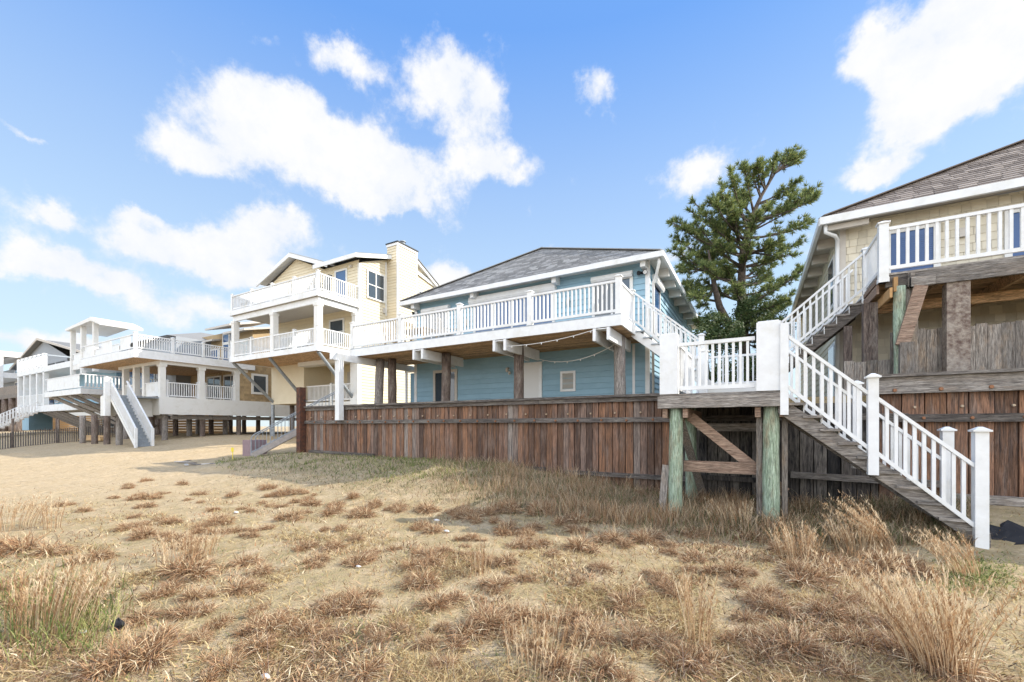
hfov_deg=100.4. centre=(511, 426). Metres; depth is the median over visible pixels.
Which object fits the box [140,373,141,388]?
window
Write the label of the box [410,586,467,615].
grass tussock
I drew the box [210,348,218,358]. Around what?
window
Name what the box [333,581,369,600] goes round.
grass tussock
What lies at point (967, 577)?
green weeds
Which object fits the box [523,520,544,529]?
grass tussock
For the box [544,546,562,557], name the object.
grass tussock
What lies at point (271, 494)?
grass tussock
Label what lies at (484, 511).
grass tussock
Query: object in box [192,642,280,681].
grass tussock
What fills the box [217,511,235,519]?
grass tussock
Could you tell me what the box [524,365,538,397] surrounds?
door
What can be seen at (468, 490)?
dusk thatch
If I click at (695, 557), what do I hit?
grass tussock
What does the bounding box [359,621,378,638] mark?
grass tussock
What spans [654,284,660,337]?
window
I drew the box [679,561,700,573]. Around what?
grass tussock
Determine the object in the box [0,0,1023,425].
sky
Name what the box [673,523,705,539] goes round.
grass tussock
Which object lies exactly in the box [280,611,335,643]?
grass tussock
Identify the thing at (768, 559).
grass tussock
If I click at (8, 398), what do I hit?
house
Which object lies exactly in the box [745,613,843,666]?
grass tussock
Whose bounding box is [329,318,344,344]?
window
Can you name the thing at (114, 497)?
grass tussock
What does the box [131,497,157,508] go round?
grass tussock
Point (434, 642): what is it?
grass tussock
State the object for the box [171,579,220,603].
grass tussock
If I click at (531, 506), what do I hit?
grass tussock
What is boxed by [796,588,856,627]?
grass tussock
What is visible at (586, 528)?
grass tussock
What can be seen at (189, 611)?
grass tussock
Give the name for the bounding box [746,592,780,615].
grass tussock
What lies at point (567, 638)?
grass tussock
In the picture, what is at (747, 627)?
grass tussock
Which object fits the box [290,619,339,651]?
grass tussock
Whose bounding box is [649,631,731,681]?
grass tussock
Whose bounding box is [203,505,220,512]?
grass tussock
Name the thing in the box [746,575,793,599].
grass tussock
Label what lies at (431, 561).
grass tussock
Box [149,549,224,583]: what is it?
grass tussock
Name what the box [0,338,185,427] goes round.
house
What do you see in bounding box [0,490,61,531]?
tall grass clump
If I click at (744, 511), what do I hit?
tall grass clump
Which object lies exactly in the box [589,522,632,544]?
grass tussock
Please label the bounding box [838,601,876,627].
grass tussock
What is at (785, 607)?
grass tussock
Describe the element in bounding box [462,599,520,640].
grass tussock
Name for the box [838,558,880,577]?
grass tussock
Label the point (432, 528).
grass tussock
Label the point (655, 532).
grass tussock
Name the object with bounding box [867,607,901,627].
grass tussock
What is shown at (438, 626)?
grass tussock
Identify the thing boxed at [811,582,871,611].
grass tussock
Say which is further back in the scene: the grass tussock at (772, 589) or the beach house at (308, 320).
the beach house at (308, 320)
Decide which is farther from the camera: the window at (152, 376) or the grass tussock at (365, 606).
the window at (152, 376)
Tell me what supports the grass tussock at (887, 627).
on the sand ground at (78, 472)
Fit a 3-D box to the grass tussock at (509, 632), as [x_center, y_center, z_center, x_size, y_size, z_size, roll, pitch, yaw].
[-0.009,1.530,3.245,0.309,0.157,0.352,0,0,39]
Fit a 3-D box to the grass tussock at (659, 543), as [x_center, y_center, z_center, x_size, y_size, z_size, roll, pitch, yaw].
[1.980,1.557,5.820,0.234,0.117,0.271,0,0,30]
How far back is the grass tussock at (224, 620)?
3.45 m
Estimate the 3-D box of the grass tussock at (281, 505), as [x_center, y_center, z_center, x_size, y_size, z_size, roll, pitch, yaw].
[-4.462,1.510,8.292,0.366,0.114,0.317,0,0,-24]
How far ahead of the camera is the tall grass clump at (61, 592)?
3.24 m
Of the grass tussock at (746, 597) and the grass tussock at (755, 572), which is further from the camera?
the grass tussock at (755, 572)
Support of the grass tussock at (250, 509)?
on the sand ground at (78, 472)
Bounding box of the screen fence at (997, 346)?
[844,320,1023,395]
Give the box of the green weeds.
[915,549,1023,602]
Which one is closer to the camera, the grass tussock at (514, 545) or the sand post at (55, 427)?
the grass tussock at (514, 545)
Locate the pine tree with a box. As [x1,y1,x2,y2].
[664,142,823,373]
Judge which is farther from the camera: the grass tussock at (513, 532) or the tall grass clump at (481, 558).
the grass tussock at (513, 532)
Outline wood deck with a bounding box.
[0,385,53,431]
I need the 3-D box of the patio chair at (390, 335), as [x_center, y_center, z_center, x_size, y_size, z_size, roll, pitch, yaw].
[-4.660,-3.446,16.843,0.730,1.033,0.680,0,0,30]
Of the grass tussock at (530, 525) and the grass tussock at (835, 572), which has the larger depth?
the grass tussock at (530, 525)
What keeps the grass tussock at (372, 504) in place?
on the sand ground at (78, 472)
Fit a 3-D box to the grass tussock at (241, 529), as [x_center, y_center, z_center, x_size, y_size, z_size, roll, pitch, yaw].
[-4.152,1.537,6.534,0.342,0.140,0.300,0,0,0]
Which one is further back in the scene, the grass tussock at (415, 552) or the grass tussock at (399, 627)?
the grass tussock at (415, 552)
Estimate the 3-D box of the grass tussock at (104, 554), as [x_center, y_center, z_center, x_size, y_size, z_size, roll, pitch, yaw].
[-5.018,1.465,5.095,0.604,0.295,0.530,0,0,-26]
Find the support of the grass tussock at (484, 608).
on the sand ground at (78, 472)
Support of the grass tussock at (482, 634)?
on the sand ground at (78, 472)
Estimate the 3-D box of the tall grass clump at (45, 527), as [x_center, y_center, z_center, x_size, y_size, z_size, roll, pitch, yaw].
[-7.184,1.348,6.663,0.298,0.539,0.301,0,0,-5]
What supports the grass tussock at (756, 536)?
on the sand ground at (78, 472)
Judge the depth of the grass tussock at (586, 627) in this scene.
3.16 m
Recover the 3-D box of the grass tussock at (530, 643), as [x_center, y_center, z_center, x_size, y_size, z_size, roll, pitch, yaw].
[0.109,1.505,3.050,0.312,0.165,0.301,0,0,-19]
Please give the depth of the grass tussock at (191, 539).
5.92 m
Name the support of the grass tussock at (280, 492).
on the sand ground at (78, 472)
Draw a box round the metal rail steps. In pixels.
[243,391,334,456]
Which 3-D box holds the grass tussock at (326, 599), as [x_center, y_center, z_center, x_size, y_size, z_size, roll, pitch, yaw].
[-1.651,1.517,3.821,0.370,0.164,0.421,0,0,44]
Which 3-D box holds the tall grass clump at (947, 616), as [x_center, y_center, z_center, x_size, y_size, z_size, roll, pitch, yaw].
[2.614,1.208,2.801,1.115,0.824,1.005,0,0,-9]
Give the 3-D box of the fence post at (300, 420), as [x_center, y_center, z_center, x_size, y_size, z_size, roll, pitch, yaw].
[-8.136,0.050,16.460,0.240,3.100,0.240,0,0,30]
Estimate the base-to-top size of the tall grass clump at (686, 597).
0.595 m
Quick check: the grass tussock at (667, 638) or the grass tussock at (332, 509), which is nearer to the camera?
the grass tussock at (667, 638)
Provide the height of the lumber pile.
0.360 m
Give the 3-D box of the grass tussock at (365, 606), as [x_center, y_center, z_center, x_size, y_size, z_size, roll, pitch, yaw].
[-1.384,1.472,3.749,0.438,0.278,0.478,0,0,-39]
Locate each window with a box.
[129,372,132,384]
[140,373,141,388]
[150,374,154,382]
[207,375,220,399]
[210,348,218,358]
[222,334,229,343]
[222,343,229,359]
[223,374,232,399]
[239,338,248,352]
[251,373,267,394]
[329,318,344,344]
[367,269,384,302]
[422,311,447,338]
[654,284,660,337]
[828,254,834,312]
[828,341,834,395]
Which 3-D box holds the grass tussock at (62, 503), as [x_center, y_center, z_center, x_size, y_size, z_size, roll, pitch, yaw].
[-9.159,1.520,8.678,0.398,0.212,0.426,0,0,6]
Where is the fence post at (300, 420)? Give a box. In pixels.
[296,387,305,452]
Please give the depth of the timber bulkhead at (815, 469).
8.70 m
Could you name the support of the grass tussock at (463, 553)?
on the sand ground at (78, 472)
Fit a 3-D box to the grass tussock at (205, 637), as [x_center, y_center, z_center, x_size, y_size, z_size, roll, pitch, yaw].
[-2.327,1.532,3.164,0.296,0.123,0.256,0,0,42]
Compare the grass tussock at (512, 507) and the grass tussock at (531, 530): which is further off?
the grass tussock at (512, 507)
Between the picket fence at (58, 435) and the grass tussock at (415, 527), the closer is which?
the grass tussock at (415, 527)
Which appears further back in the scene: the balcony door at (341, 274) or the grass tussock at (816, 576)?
the balcony door at (341, 274)
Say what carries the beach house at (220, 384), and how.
on the sand ground at (78, 472)
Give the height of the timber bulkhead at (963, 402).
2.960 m
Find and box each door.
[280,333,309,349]
[334,268,347,297]
[347,372,349,400]
[410,373,413,401]
[433,369,457,400]
[473,293,554,332]
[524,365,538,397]
[592,277,632,316]
[889,222,940,272]
[1004,209,1023,256]
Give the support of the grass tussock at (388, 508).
on the sand ground at (78, 472)
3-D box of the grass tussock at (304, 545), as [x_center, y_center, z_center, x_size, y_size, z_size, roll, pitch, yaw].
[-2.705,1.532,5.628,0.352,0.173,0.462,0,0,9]
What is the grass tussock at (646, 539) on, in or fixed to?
on the sand ground at (78, 472)
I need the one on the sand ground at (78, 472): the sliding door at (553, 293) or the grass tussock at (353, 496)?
the grass tussock at (353, 496)
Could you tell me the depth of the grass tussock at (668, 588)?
4.11 m
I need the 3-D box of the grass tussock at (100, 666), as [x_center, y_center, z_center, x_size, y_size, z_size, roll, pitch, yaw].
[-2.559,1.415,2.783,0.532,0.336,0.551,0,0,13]
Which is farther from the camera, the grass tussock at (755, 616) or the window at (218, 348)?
the window at (218, 348)
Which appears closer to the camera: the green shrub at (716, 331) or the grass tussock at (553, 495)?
the grass tussock at (553, 495)
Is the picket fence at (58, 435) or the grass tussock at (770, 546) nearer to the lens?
the grass tussock at (770, 546)
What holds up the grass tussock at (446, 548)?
on the sand ground at (78, 472)
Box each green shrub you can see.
[691,307,746,377]
[709,351,755,382]
[730,283,796,339]
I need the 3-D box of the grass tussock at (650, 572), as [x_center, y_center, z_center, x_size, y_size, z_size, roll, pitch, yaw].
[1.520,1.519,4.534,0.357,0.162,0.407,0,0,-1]
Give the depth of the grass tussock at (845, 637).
3.10 m
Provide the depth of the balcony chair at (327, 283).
22.93 m
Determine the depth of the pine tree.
17.22 m
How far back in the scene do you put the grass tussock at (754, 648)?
2.83 m
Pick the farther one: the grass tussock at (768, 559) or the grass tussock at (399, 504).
the grass tussock at (399, 504)
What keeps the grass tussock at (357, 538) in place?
on the sand ground at (78, 472)
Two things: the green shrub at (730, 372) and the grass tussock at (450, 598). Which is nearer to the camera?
the grass tussock at (450, 598)
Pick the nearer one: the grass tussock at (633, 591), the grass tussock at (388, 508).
the grass tussock at (633, 591)
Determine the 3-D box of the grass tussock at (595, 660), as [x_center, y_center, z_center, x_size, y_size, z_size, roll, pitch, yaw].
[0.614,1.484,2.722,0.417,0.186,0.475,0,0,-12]
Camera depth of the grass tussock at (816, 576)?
4.32 m
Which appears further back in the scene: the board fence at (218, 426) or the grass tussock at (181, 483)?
the board fence at (218, 426)
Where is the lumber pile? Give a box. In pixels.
[86,435,102,440]
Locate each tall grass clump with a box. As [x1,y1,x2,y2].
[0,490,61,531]
[0,544,123,643]
[40,497,67,529]
[151,522,225,565]
[465,537,496,576]
[502,589,603,681]
[673,560,717,647]
[703,495,759,529]
[754,516,826,562]
[809,531,1023,681]
[814,514,879,557]
[822,490,898,556]
[900,526,980,576]
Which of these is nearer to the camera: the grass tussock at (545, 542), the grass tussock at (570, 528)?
the grass tussock at (545, 542)
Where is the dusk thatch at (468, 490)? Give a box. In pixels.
[228,452,969,535]
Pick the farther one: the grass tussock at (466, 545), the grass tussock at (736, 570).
the grass tussock at (466, 545)
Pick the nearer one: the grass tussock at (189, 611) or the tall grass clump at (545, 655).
the tall grass clump at (545, 655)
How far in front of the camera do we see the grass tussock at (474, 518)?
7.06 m
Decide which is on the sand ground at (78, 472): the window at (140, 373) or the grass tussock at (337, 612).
the grass tussock at (337, 612)
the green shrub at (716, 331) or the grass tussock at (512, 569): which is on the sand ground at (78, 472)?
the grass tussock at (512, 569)
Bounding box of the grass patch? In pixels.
[214,451,508,482]
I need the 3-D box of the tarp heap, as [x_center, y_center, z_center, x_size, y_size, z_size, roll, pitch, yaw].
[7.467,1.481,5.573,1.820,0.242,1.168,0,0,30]
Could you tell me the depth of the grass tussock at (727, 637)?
3.09 m
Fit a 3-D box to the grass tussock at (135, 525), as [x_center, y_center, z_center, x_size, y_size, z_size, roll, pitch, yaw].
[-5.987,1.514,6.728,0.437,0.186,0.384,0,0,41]
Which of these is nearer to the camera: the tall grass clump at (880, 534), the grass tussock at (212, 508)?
the tall grass clump at (880, 534)
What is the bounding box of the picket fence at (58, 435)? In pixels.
[0,418,115,448]
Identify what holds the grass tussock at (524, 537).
on the sand ground at (78, 472)
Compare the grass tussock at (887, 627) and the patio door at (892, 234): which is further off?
the patio door at (892, 234)
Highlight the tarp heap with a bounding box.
[989,520,1023,544]
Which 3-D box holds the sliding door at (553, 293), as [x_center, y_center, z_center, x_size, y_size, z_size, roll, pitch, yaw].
[-0.003,-3.820,15.740,3.450,1.920,0.075,0,0,30]
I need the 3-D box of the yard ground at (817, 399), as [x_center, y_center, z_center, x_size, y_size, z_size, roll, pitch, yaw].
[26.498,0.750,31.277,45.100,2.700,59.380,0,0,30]
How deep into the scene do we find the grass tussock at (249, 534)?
6.19 m
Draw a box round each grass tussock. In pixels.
[0,528,69,557]
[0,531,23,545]
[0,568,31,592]
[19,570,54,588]
[25,536,84,558]
[53,498,77,506]
[54,541,120,566]
[65,623,168,681]
[73,504,94,512]
[92,617,192,680]
[105,494,122,498]
[107,518,136,531]
[119,598,168,629]
[120,482,135,485]
[120,485,135,488]
[120,492,140,500]
[123,520,143,528]
[125,512,143,518]
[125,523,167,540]
[130,618,194,647]
[131,489,145,496]
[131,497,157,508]
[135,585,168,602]
[137,490,164,499]
[138,477,153,481]
[145,516,174,522]
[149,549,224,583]
[149,573,195,599]
[153,491,170,495]
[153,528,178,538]
[154,597,222,622]
[158,514,183,524]
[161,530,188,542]
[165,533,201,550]
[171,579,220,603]
[174,479,189,484]
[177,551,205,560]
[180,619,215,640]
[180,628,217,644]
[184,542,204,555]
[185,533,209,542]
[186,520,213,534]
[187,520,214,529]
[188,489,208,494]
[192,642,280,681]
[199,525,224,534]
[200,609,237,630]
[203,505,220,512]
[204,513,236,525]
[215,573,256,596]
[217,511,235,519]
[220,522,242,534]
[224,490,240,496]
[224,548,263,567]
[227,606,293,658]
[230,628,281,657]
[232,604,288,636]
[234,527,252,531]
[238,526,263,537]
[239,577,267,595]
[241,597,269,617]
[243,506,255,512]
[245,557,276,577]
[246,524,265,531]
[252,608,322,639]
[255,499,267,504]
[256,481,278,490]
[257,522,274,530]
[263,488,276,496]
[263,501,278,506]
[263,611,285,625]
[268,506,307,520]
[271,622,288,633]
[273,486,291,496]
[275,502,290,507]
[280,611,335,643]
[285,486,304,494]
[287,514,303,521]
[288,495,305,502]
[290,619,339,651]
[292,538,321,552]
[297,497,322,506]
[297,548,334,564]
[300,494,314,499]
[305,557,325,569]
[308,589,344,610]
[312,591,360,621]
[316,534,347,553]
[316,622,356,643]
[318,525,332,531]
[320,500,348,515]
[326,498,346,507]
[331,580,382,617]
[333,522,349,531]
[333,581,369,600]
[338,544,379,567]
[340,650,391,681]
[344,500,377,519]
[345,489,360,498]
[345,530,367,543]
[348,503,369,512]
[358,584,384,597]
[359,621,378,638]
[360,545,383,555]
[363,626,392,644]
[364,496,383,507]
[368,498,382,505]
[379,616,420,638]
[382,504,393,510]
[384,544,403,551]
[389,505,406,513]
[391,500,408,508]
[393,560,445,592]
[396,554,428,572]
[403,564,437,585]
[406,544,431,560]
[407,545,445,559]
[408,517,430,531]
[409,633,436,652]
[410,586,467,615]
[412,499,441,514]
[415,548,448,570]
[415,629,444,652]
[417,520,446,534]
[422,645,467,674]
[431,616,455,634]
[433,542,455,554]
[437,612,489,654]
[442,617,502,643]
[447,503,471,512]
[449,508,462,520]
[450,506,463,515]
[453,527,489,541]
[455,550,470,557]
[458,507,473,517]
[458,529,476,540]
[459,543,470,547]
[460,599,498,630]
[461,507,486,524]
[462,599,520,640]
[467,504,497,516]
[471,566,516,593]
[473,550,496,560]
[478,553,496,566]
[485,502,503,512]
[485,581,505,594]
[487,515,500,523]
[488,547,521,568]
[490,515,524,536]
[492,500,515,512]
[495,493,526,512]
[495,621,527,646]
[499,596,525,620]
[501,532,538,549]
[503,566,519,573]
[504,606,528,622]
[505,600,557,625]
[506,527,520,537]
[510,628,546,655]
[512,569,539,582]
[514,532,534,540]
[518,522,539,532]
[520,526,536,536]
[521,532,553,549]
[522,502,557,515]
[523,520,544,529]
[525,500,548,513]
[530,640,585,681]
[532,622,558,637]
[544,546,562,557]
[551,504,604,525]
[552,490,571,498]
[554,593,596,625]
[556,513,579,523]
[556,629,581,647]
[559,526,606,554]
[561,612,620,650]
[563,522,585,533]
[567,525,589,534]
[569,572,586,587]
[574,646,641,681]
[583,621,617,646]
[587,557,618,573]
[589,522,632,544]
[591,584,602,591]
[598,585,646,615]
[614,534,638,548]
[614,615,656,654]
[624,523,668,540]
[624,585,651,600]
[626,528,655,544]
[633,487,646,494]
[638,522,664,538]
[640,566,668,578]
[641,621,688,654]
[645,572,675,585]
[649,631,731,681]
[650,574,681,599]
[652,540,663,546]
[659,544,682,557]
[662,537,678,547]
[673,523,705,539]
[675,545,710,564]
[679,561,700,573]
[698,548,755,578]
[712,620,774,649]
[715,520,741,534]
[718,574,750,589]
[725,602,772,624]
[726,620,771,638]
[730,526,770,543]
[733,582,784,605]
[740,631,803,667]
[743,564,761,575]
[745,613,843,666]
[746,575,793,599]
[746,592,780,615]
[747,591,804,617]
[759,554,779,563]
[763,540,796,553]
[763,612,836,647]
[768,551,851,591]
[771,550,824,582]
[791,540,857,565]
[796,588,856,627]
[804,639,883,681]
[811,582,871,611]
[814,560,839,569]
[818,614,887,654]
[823,554,892,574]
[824,599,881,627]
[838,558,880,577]
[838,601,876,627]
[841,629,886,648]
[848,533,922,578]
[857,621,1012,681]
[863,622,901,649]
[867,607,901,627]
[872,612,975,652]
[892,545,946,581]
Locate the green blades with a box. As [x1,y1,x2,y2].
[0,549,161,679]
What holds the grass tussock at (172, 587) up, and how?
on the sand ground at (78, 472)
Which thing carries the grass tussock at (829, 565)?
on the sand ground at (78, 472)
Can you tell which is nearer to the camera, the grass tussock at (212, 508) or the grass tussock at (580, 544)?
the grass tussock at (580, 544)
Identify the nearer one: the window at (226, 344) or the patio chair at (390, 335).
the patio chair at (390, 335)
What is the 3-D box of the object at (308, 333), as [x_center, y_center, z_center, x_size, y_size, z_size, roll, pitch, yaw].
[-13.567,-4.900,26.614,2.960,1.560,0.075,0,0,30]
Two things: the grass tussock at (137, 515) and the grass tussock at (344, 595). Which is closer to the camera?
the grass tussock at (344, 595)
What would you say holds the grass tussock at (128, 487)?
on the sand ground at (78, 472)
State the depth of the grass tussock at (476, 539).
5.94 m
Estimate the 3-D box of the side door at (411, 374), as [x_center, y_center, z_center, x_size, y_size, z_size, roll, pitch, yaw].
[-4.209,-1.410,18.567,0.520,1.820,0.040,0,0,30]
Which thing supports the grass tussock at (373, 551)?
on the sand ground at (78, 472)
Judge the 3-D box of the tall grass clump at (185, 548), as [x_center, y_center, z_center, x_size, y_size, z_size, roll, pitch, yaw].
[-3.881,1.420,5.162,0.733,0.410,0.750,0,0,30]
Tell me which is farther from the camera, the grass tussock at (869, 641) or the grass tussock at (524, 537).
the grass tussock at (524, 537)
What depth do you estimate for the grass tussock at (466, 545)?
5.65 m
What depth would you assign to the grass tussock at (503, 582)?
4.26 m
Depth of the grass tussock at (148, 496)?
9.41 m
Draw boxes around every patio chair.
[383,327,406,343]
[435,317,456,336]
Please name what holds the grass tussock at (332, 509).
on the sand ground at (78, 472)
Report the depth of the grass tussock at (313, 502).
8.57 m
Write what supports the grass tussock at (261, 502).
on the sand ground at (78, 472)
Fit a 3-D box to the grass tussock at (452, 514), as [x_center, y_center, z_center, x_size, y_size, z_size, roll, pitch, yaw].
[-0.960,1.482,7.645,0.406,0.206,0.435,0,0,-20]
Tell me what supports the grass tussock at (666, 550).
on the sand ground at (78, 472)
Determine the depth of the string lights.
12.36 m
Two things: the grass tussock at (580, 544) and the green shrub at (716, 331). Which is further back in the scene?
the green shrub at (716, 331)
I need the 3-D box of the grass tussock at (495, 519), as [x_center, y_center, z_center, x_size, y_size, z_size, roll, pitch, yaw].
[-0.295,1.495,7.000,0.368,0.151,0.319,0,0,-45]
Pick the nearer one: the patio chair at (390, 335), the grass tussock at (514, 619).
the grass tussock at (514, 619)
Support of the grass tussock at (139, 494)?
on the sand ground at (78, 472)
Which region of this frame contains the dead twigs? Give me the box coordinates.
[0,463,1019,681]
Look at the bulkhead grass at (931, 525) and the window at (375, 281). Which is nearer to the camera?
the bulkhead grass at (931, 525)
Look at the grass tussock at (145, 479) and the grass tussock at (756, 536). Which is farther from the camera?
the grass tussock at (145, 479)
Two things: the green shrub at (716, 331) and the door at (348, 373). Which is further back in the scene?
the door at (348, 373)
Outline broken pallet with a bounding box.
[174,460,218,465]
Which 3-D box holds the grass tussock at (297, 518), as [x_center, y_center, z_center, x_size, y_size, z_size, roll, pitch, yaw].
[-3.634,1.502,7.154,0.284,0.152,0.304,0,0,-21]
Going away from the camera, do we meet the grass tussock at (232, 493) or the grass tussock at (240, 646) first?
the grass tussock at (240, 646)
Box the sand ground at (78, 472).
[0,426,1023,681]
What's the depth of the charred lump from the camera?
3.34 m
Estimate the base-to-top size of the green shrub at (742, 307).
5.349 m
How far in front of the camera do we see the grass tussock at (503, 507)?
7.58 m
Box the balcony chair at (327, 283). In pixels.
[320,274,331,292]
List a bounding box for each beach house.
[0,353,121,432]
[44,317,212,434]
[79,321,295,447]
[229,240,439,435]
[330,247,714,419]
[781,139,1023,396]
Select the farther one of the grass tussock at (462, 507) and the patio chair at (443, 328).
the patio chair at (443, 328)
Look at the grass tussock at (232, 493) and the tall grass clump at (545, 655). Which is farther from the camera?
the grass tussock at (232, 493)
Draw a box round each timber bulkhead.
[304,392,684,491]
[682,402,939,504]
[878,368,1023,506]
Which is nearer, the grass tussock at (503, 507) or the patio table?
the grass tussock at (503, 507)
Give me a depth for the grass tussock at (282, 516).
7.26 m
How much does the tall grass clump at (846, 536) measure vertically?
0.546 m
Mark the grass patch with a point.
(366, 463)
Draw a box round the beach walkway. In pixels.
[658,319,992,548]
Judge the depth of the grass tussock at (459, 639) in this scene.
3.22 m
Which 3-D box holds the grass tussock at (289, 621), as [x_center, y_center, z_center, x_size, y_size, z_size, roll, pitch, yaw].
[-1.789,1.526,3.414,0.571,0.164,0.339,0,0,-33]
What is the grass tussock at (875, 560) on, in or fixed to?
on the sand ground at (78, 472)
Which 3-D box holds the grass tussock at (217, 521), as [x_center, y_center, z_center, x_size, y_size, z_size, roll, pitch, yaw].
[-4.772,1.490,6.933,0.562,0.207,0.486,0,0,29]
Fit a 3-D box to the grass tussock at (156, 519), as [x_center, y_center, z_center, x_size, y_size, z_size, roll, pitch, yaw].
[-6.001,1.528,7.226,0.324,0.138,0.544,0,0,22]
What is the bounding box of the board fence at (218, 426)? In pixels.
[33,414,228,433]
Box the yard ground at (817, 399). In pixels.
[789,395,865,402]
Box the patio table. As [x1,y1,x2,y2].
[395,327,437,342]
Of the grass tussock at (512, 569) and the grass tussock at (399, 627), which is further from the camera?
the grass tussock at (512, 569)
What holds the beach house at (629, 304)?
on the yard ground at (817, 399)
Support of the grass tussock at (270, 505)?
on the sand ground at (78, 472)
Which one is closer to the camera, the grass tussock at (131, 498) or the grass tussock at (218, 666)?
the grass tussock at (218, 666)
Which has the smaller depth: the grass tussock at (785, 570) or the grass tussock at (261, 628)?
the grass tussock at (261, 628)
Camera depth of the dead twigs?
2.84 m
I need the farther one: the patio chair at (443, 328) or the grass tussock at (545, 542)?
the patio chair at (443, 328)
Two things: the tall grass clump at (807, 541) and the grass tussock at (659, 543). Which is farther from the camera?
the grass tussock at (659, 543)
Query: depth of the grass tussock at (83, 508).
8.09 m
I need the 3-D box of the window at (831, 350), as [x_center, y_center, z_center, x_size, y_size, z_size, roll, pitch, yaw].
[9.010,-1.500,12.010,0.060,1.600,1.200,0,0,30]
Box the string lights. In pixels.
[511,328,614,362]
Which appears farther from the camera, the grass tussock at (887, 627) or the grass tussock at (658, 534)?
the grass tussock at (658, 534)
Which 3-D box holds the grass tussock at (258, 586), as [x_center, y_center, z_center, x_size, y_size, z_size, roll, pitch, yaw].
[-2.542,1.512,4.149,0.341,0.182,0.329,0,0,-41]
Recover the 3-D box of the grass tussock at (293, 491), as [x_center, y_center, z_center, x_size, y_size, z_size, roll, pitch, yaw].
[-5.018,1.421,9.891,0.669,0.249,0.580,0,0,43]
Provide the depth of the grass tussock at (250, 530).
6.56 m
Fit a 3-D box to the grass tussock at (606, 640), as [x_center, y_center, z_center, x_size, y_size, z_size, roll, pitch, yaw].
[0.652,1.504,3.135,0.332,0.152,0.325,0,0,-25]
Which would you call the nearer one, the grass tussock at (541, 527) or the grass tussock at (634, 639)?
the grass tussock at (634, 639)
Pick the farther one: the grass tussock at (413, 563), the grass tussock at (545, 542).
the grass tussock at (545, 542)
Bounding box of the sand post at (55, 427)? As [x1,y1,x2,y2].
[55,418,57,441]
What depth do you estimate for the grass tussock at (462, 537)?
5.99 m
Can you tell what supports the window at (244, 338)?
in the beach house at (220, 384)
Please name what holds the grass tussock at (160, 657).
on the sand ground at (78, 472)
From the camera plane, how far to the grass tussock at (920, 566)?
4.60 m
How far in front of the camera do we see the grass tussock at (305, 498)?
9.13 m
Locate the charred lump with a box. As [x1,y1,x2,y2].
[111,617,126,629]
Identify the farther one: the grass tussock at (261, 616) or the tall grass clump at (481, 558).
the tall grass clump at (481, 558)
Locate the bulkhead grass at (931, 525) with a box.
[427,454,1009,547]
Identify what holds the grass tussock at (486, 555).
on the sand ground at (78, 472)
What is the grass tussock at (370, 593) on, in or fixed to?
on the sand ground at (78, 472)
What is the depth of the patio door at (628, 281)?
13.94 m

